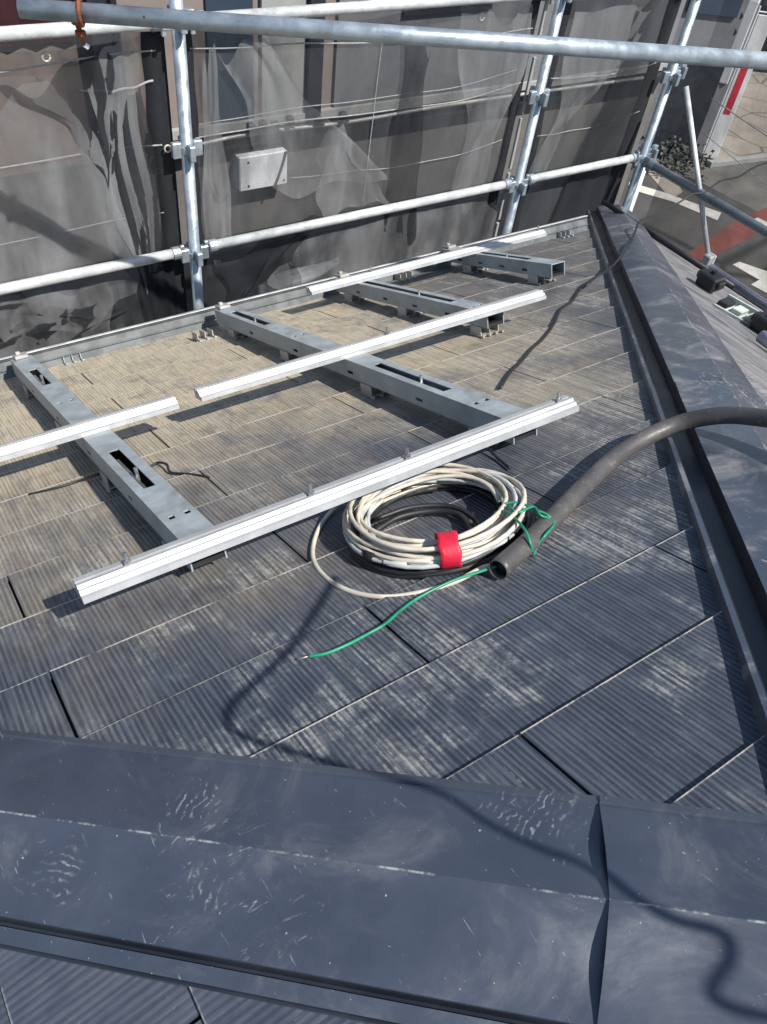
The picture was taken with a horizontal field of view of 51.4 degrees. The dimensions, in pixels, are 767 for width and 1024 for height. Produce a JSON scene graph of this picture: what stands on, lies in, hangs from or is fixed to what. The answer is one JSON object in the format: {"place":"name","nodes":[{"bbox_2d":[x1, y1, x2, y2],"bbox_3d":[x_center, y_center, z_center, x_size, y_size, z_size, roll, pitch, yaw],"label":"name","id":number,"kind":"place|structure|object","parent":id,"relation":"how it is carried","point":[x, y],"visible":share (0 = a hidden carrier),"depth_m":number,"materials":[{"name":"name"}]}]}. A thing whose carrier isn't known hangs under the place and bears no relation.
{"place":"outdoors","nodes":[
{"label":"outdoors","id":0,"kind":"place"},
{"bbox_2d":[261,262,326,287],"bbox_3d":[-0.539,-1.503,5.145,0.688,0.157,0.207,-22,54,-26],"label":"plastic sheet","id":1,"kind":"object","parent":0,"point":[322,273],"visible":0.23,"depth_m":5.07,"materials":[{"name":"grey plastic"}]},
{"bbox_2d":[619,166,766,299],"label":"road","id":2,"kind":"structure","parent":0,"point":[750,251],"depth_m":16.58,"materials":[{"name":"grey asphalt"}]},
{"bbox_2d":[649,163,681,195],"bbox_3d":[6.348,-7.519,18.052,0.555,0.001,1.865,0,47,-8],"label":"road marking","id":3,"kind":"object","parent":2,"relation":"on","point":[672,188],"visible":0.6,"depth_m":17.92,"materials":[{"name":"beige paint"}]},
{"bbox_2d":[629,182,720,219],"bbox_3d":[6.319,-6.814,17.387,2.140,0.001,0.442,28,50,17],"label":"road marking","id":4,"kind":"object","parent":2,"relation":"on","point":[691,205],"visible":0.86,"depth_m":17.38,"materials":[{"name":"white paint"}]},
{"bbox_2d":[688,207,766,260],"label":"road marking","id":5,"kind":"object","parent":2,"relation":"on","point":[738,232],"visible":0.6,"depth_m":16.46,"materials":[{"name":"red paint"}]},
{"bbox_2d":[733,262,766,278],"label":"road marking","id":6,"kind":"object","parent":2,"relation":"on","point":[757,273],"visible":1,"depth_m":15.58,"materials":[{"name":"white paint"}]},
{"bbox_2d":[751,278,766,292],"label":"road marking","id":7,"kind":"object","parent":2,"relation":"on","point":[761,284],"visible":1,"depth_m":15.21,"materials":[{"name":"white paint"}]},
{"bbox_2d":[755,218,766,225],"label":"road marking","id":8,"kind":"object","parent":2,"relation":"on","point":[761,221],"visible":0.33,"depth_m":17.13,"materials":[{"name":"white paint"}]},
{"bbox_2d":[656,157,766,210],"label":"ground","id":9,"kind":"structure","parent":0,"point":[748,189],"depth_m":18.48,"materials":[{"name":"grey asphalt"}]},
{"bbox_2d":[162,0,208,309],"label":"scaffold post","id":10,"kind":"object","parent":9,"relation":"on","point":[186,148],"visible":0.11,"depth_m":3.12,"materials":[{"name":"metal"}]},
{"bbox_2d":[0,22,165,41],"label":"scaffold ledger","id":11,"kind":"object","parent":10,"relation":"attached to","point":[36,31],"visible":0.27,"depth_m":2.60,"materials":[{"name":"metal"}]},
{"bbox_2d":[0,244,183,295],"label":"scaffold ledger","id":12,"kind":"object","parent":10,"relation":"attached to","point":[174,253],"visible":1,"depth_m":3.22,"materials":[{"name":"metal"}]},
{"bbox_2d":[0,31,187,356],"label":"debris net","id":13,"kind":"object","parent":12,"relation":"hanging from","point":[115,177],"visible":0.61,"depth_m":3.08,"materials":[{"name":"black fabric"}]},
{"bbox_2d":[41,52,50,62],"bbox_3d":[-1.136,-1.532,2.682,0.033,0.032,0.008,-22,54,-26],"label":"net eyelet","id":14,"kind":"object","parent":13,"relation":"attached to","point":[48,54],"visible":1,"depth_m":2.68,"materials":[{"name":"metal"}]},
{"bbox_2d":[164,144,170,152],"bbox_3d":[-0.845,-1.422,3.116,0.033,0.032,0.008,-22,54,-26],"label":"net eyelet","id":15,"kind":"object","parent":13,"relation":"attached to","point":[167,145],"visible":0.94,"depth_m":3.11,"materials":[{"name":"metal"}]},
{"bbox_2d":[204,177,513,252],"bbox_3d":[-0.050,-1.440,3.842,1.746,0.075,0.055,-22,54,-26],"label":"scaffold ledger","id":16,"kind":"object","parent":10,"relation":"attached to","point":[214,245],"visible":1,"depth_m":3.77,"materials":[{"name":"metal"}]},
{"bbox_2d":[190,0,553,34],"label":"scaffold ledger","id":17,"kind":"object","parent":10,"relation":"attached to","point":[331,9],"visible":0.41,"depth_m":3.10,"materials":[{"name":"metal"}]},
{"bbox_2d":[185,0,540,307],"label":"debris net","id":18,"kind":"object","parent":17,"relation":"hanging from","point":[227,85],"visible":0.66,"depth_m":3.61,"materials":[{"name":"black fabric"}]},
{"bbox_2d":[479,13,484,21],"bbox_3d":[0.432,-2.172,3.497,0.033,0.032,0.008,-22,54,-26],"label":"net eyelet","id":19,"kind":"object","parent":18,"relation":"attached to","point":[481,14],"visible":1,"depth_m":3.49,"materials":[{"name":"metal"}]},
{"bbox_2d":[0,0,685,348],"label":"neighbour house","id":20,"kind":"structure","parent":9,"relation":"on","point":[315,71],"depth_m":5.03,"materials":[{"name":"grey"}]},
{"bbox_2d":[204,0,252,121],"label":"window","id":21,"kind":"structure","parent":20,"relation":"in","point":[210,5],"depth_m":4.36,"materials":[{"name":"grey glass"}]},
{"bbox_2d":[250,143,286,188],"bbox_3d":[-0.782,-2.185,5.048,0.347,0.229,0.136,-22,54,-26],"label":"wall box","id":22,"kind":"object","parent":20,"relation":"attached to","point":[263,179],"visible":0.22,"depth_m":5.04,"materials":[{"name":"white paint"}]},
{"bbox_2d":[249,114,324,133],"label":"cable clips","id":23,"kind":"object","parent":20,"relation":"attached to","point":[318,122],"visible":0.17,"depth_m":4.93,"materials":[{"name":"paint"}]},
{"bbox_2d":[224,83,612,140],"bbox_3d":[0.417,-2.758,5.433,3.901,0.054,0.024,-22,54,-26],"label":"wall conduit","id":24,"kind":"object","parent":20,"relation":"attached to","point":[319,126],"depth_m":5.31,"materials":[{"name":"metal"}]},
{"bbox_2d":[402,4,491,15],"bbox_3d":[0.472,-3.572,4.695,0.700,1.100,0.022,-22,54,-26],"label":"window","id":25,"kind":"structure","parent":20,"relation":"in","point":[410,14],"depth_m":4.96,"materials":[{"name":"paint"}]},
{"bbox_2d":[0,205,766,1023],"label":"house","id":26,"kind":"structure","parent":9,"relation":"on","point":[530,789],"depth_m":1.06,"materials":[{"name":"tile"}]},
{"bbox_2d":[28,473,99,494],"bbox_3d":[-0.728,-0.070,1.815,0.160,0.049,0.023,-6,49,-14],"label":"wire offcut","id":27,"kind":"object","parent":26,"relation":"on","point":[68,484],"visible":1,"depth_m":1.82,"materials":[{"name":"black rubber"}]},
{"bbox_2d":[62,353,84,364],"bbox_3d":[-1.100,-0.544,2.809,0.072,0.028,0.076,-22,31,-26],"label":"roof clip","id":28,"kind":"object","parent":26,"relation":"on","point":[75,361],"visible":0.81,"depth_m":2.79,"materials":[{"name":"metal"}]},
{"bbox_2d":[10,351,227,571],"bbox_3d":[-0.752,-0.208,2.006,0.084,0.102,1.665,-22,31,-26],"label":"mounting bracket","id":29,"kind":"object","parent":26,"relation":"attached to","point":[167,511],"visible":0.79,"depth_m":1.72,"materials":[{"name":"metal"}]},
{"bbox_2d":[0,395,178,461],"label":"mounting rail","id":30,"kind":"object","parent":29,"relation":"on","point":[64,434],"visible":1,"depth_m":1.88,"materials":[{"name":"metal"}]},
{"bbox_2d":[149,461,209,477],"bbox_3d":[-0.469,-0.093,1.823,0.178,0.070,0.027,29,50,18],"label":"wire offcut","id":31,"kind":"object","parent":26,"relation":"on","point":[176,473],"visible":0.96,"depth_m":1.82,"materials":[{"name":"black rubber"}]},
{"bbox_2d":[192,328,216,341],"bbox_3d":[-0.650,-0.641,2.882,0.072,0.028,0.076,-22,31,-26],"label":"roof clip","id":32,"kind":"object","parent":26,"relation":"on","point":[202,337],"visible":1,"depth_m":2.88,"materials":[{"name":"metal"}]},
{"bbox_2d":[0,215,587,379],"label":"eave cover","id":33,"kind":"object","parent":26,"relation":"on","point":[115,340],"visible":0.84,"depth_m":3.00,"materials":[{"name":"metal"}]},
{"bbox_2d":[214,302,536,447],"bbox_3d":[-0.152,-0.452,2.319,0.084,0.102,1.665,-22,31,-26],"label":"mounting bracket","id":34,"kind":"object","parent":26,"relation":"attached to","point":[460,404],"visible":0.78,"depth_m":2.08,"materials":[{"name":"metal"}]},
{"bbox_2d":[73,391,578,603],"bbox_3d":[-0.038,-0.062,1.443,1.035,0.045,0.046,-22,31,-26],"label":"mounting rail","id":35,"kind":"object","parent":34,"relation":"on","point":[126,572],"visible":1,"depth_m":1.39,"materials":[{"name":"metal"}]},
{"bbox_2d":[194,289,545,401],"bbox_3d":[0.014,-0.501,2.259,1.160,0.045,0.046,-22,31,-26],"label":"mounting rail","id":36,"kind":"object","parent":34,"relation":"on","point":[270,373],"visible":1,"depth_m":2.21,"materials":[{"name":"metal"}]},
{"bbox_2d":[297,565,495,659],"bbox_3d":[0.030,0.149,1.225,0.362,0.030,0.030,-23,54,-26],"label":"green wire","id":37,"kind":"object","parent":26,"relation":"on","point":[392,617],"visible":1,"depth_m":1.22,"materials":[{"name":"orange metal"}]},
{"bbox_2d":[394,271,415,280],"bbox_3d":[0.088,-1.004,3.386,0.072,0.028,0.076,-22,31,-26],"label":"roof clip","id":38,"kind":"object","parent":26,"relation":"attached to","point":[406,275],"visible":0.94,"depth_m":3.38,"materials":[{"name":"metal"}]},
{"bbox_2d":[334,271,503,337],"bbox_3d":[0.085,-0.760,2.843,0.084,0.102,0.970,-22,31,-26],"label":"mounting bracket","id":39,"kind":"object","parent":26,"relation":"attached to","point":[412,302],"visible":0.84,"depth_m":2.77,"materials":[{"name":"metal"}]},
{"bbox_2d":[306,225,546,294],"bbox_3d":[0.207,-1.028,3.206,1.165,0.045,0.046,-22,31,-26],"label":"mounting rail","id":40,"kind":"object","parent":39,"relation":"on","point":[370,274],"visible":1,"depth_m":3.17,"materials":[{"name":"metal"}]},
{"bbox_2d":[310,463,535,598],"bbox_3d":[0.068,0.014,1.438,0.425,0.078,0.410,-22,31,-26],"label":"cable coil","id":41,"kind":"object","parent":26,"relation":"on","point":[481,547],"visible":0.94,"depth_m":1.38,"materials":[{"name":"white plastic"}]},
{"bbox_2d":[488,448,510,469],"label":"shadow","id":42,"kind":"object","parent":26,"relation":"on","point":[500,460],"visible":1,"depth_m":1.67,"materials":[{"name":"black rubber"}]},
{"bbox_2d":[442,243,564,284],"bbox_3d":[0.462,-1.015,3.231,0.084,0.102,0.693,-22,31,-26],"label":"mounting bracket","id":43,"kind":"object","parent":26,"relation":"attached to","point":[543,270],"visible":0.94,"depth_m":3.12,"materials":[{"name":"metal"}]},
{"bbox_2d":[557,230,573,237],"bbox_3d":[0.860,-1.332,3.815,0.072,0.028,0.076,-22,31,-26],"label":"roof clip","id":44,"kind":"object","parent":26,"relation":"on","point":[566,233],"visible":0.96,"depth_m":3.81,"materials":[{"name":"metal"}]},
{"bbox_2d":[488,406,766,579],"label":"conduit hose","id":45,"kind":"object","parent":26,"relation":"on","point":[510,558],"visible":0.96,"depth_m":1.51,"materials":[{"name":"plastic"}]},
{"bbox_2d":[494,501,554,555],"bbox_3d":[0.248,0.019,1.369,0.096,0.062,0.118,-22,54,-26],"label":"wire","id":46,"kind":"object","parent":45,"relation":"attached to","point":[534,508],"visible":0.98,"depth_m":1.36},
{"bbox_2d":[499,162,766,388],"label":"service wire","id":47,"kind":"object","parent":26,"relation":"attached to","point":[556,319],"visible":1,"depth_m":2.89,"materials":[{"name":"black rubber"}]},
{"bbox_2d":[602,200,734,288],"bbox_3d":[1.379,-1.325,3.906,0.024,0.023,0.870,-22,54,-26],"label":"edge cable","id":48,"kind":"object","parent":26,"relation":"attached to","point":[682,253],"visible":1,"depth_m":3.87,"materials":[{"name":"black rubber"}]},
{"bbox_2d":[695,268,725,292],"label":"clamp block","id":49,"kind":"structure","parent":26,"relation":"on","point":[710,280],"depth_m":3.23,"materials":[{"name":"black plastic"}]},
{"bbox_2d":[713,294,758,326],"bbox_3d":[1.339,-0.751,2.988,0.208,0.084,0.055,24,49,14],"label":"gutter bracket","id":50,"kind":"object","parent":26,"relation":"attached to","point":[742,312],"visible":0.79,"depth_m":2.98,"materials":[{"name":"silver metal"}]},
{"bbox_2d":[750,310,766,332],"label":"clamp block","id":51,"kind":"structure","parent":26,"relation":"on","point":[758,324],"depth_m":2.92,"materials":[{"name":"black plastic"}]},
{"bbox_2d":[756,330,766,348],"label":"pipe end","id":52,"kind":"object","parent":26,"relation":"on","point":[761,338],"visible":1,"depth_m":2.67,"materials":[{"name":"silver metal"}]},
{"bbox_2d":[502,0,571,234],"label":"scaffold post","id":53,"kind":"object","parent":9,"relation":"on","point":[538,96],"visible":0.22,"depth_m":3.97,"materials":[{"name":"metal"}]},
{"bbox_2d":[493,0,548,236],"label":"batten","id":54,"kind":"object","parent":53,"relation":"attached to","point":[544,12],"visible":0.64,"depth_m":4.00,"materials":[{"name":"wood"}]},
{"bbox_2d":[525,151,639,184],"bbox_3d":[1.118,-1.915,4.451,0.866,0.075,0.055,-22,54,-26],"label":"scaffold ledger","id":55,"kind":"object","parent":53,"relation":"attached to","point":[633,158],"visible":0.93,"depth_m":4.42,"materials":[{"name":"metal"}]},
{"bbox_3d":[1.210,-2.507,3.814,0.866,0.075,0.055,-22,54,-26],"label":"scaffold ledger","id":56,"kind":"object","parent":53,"relation":"attached to","visible":0},
{"bbox_2d":[511,0,681,232],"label":"debris net","id":57,"kind":"object","parent":56,"relation":"hanging from","point":[609,125],"visible":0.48,"depth_m":4.26,"materials":[{"name":"black fabric"}]},
{"bbox_2d":[622,0,700,209],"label":"scaffold post","id":58,"kind":"object","parent":9,"relation":"on","point":[671,75],"visible":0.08,"depth_m":4.42,"materials":[{"name":"metal"}]},
{"bbox_2d":[16,0,766,69],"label":"handrail pipe","id":59,"kind":"object","parent":58,"relation":"attached to","point":[137,16],"visible":1,"depth_m":2.27,"materials":[{"name":"metal"}]},
{"bbox_2d":[71,0,89,49],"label":"rusty hanger","id":60,"kind":"object","parent":59,"relation":"hanging from","point":[80,32],"visible":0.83,"depth_m":2.20,"materials":[{"name":"metal"}]},
{"bbox_2d":[645,158,766,237],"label":"scaffold ledger","id":61,"kind":"object","parent":58,"relation":"attached to","point":[654,165],"visible":1,"depth_m":4.38,"materials":[{"name":"metal"}]},
{"bbox_2d":[683,86,716,265],"bbox_3d":[1.741,-1.850,4.410,0.060,0.768,0.586,-22,54,-26],"label":"scaffold brace","id":62,"kind":"object","parent":61,"relation":"attached to","point":[709,258],"visible":0.9,"depth_m":4.40,"materials":[{"name":"metal"}]},
{"bbox_2d":[630,134,716,179],"bbox_3d":[6.123,-8.146,18.153,3.332,0.902,1.457,-3,48,-11],"label":"street hedge","id":63,"kind":"object","parent":9,"relation":"on","point":[678,152],"visible":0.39,"depth_m":18.14,"materials":[{"name":"green plant"}]},
{"bbox_2d":[637,0,760,158],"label":"street building","id":64,"kind":"structure","parent":9,"relation":"on","point":[716,23],"depth_m":17.70,"materials":[{"name":"grey"}]},
{"bbox_2d":[651,64,724,158],"bbox_3d":[6.869,-9.182,18.098,1.050,2.280,0.057,3,47,-5],"label":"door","id":65,"kind":"structure","parent":64,"relation":"in","point":[702,81],"depth_m":18.02,"materials":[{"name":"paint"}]},
{"bbox_2d":[686,0,742,17],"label":"window","id":66,"kind":"structure","parent":64,"relation":"in","point":[728,8],"depth_m":16.61,"materials":[{"name":"grey glass"}]},
{"bbox_2d":[702,6,766,158],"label":"banner sign","id":67,"kind":"object","parent":9,"relation":"on","point":[754,41],"visible":0.75,"depth_m":17.91,"materials":[{"name":"white plastic"}]},
{"bbox_2d":[707,153,766,167],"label":"kerb","id":68,"kind":"structure","parent":9,"relation":"on","point":[713,163],"depth_m":19.09,"materials":[{"name":"white concrete"}]},
{"bbox_2d":[719,0,759,83],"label":"board sign","id":69,"kind":"object","parent":9,"relation":"on","point":[746,22],"visible":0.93,"depth_m":16.97,"materials":[{"name":"white fabric"}]},
{"bbox_2d":[752,0,766,72],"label":"pink shop","id":70,"kind":"structure","parent":9,"relation":"on","point":[763,4],"depth_m":23.43,"materials":[{"name":"paint"}]},
{"bbox_2d":[752,0,766,72],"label":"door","id":71,"kind":"structure","parent":70,"relation":"in","point":[764,4],"depth_m":23.48,"materials":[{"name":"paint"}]},
{"bbox_3d":[2.796,1.088,4.678,0.140,7.100,0.140,-22,54,-26],"label":"scaffold post","id":72,"kind":"object","parent":9,"relation":"on","visible":0},
{"bbox_2d":[708,264,766,309],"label":"scaffold ledger","id":73,"kind":"object","parent":72,"relation":"attached to","point":[750,294],"visible":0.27,"depth_m":4.39,"materials":[{"name":"silver metal"}]},
{"bbox_2d":[707,71,766,160],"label":"forecourt","id":74,"kind":"structure","parent":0,"point":[744,142],"depth_m":20.94,"materials":[{"name":"grey concrete"}]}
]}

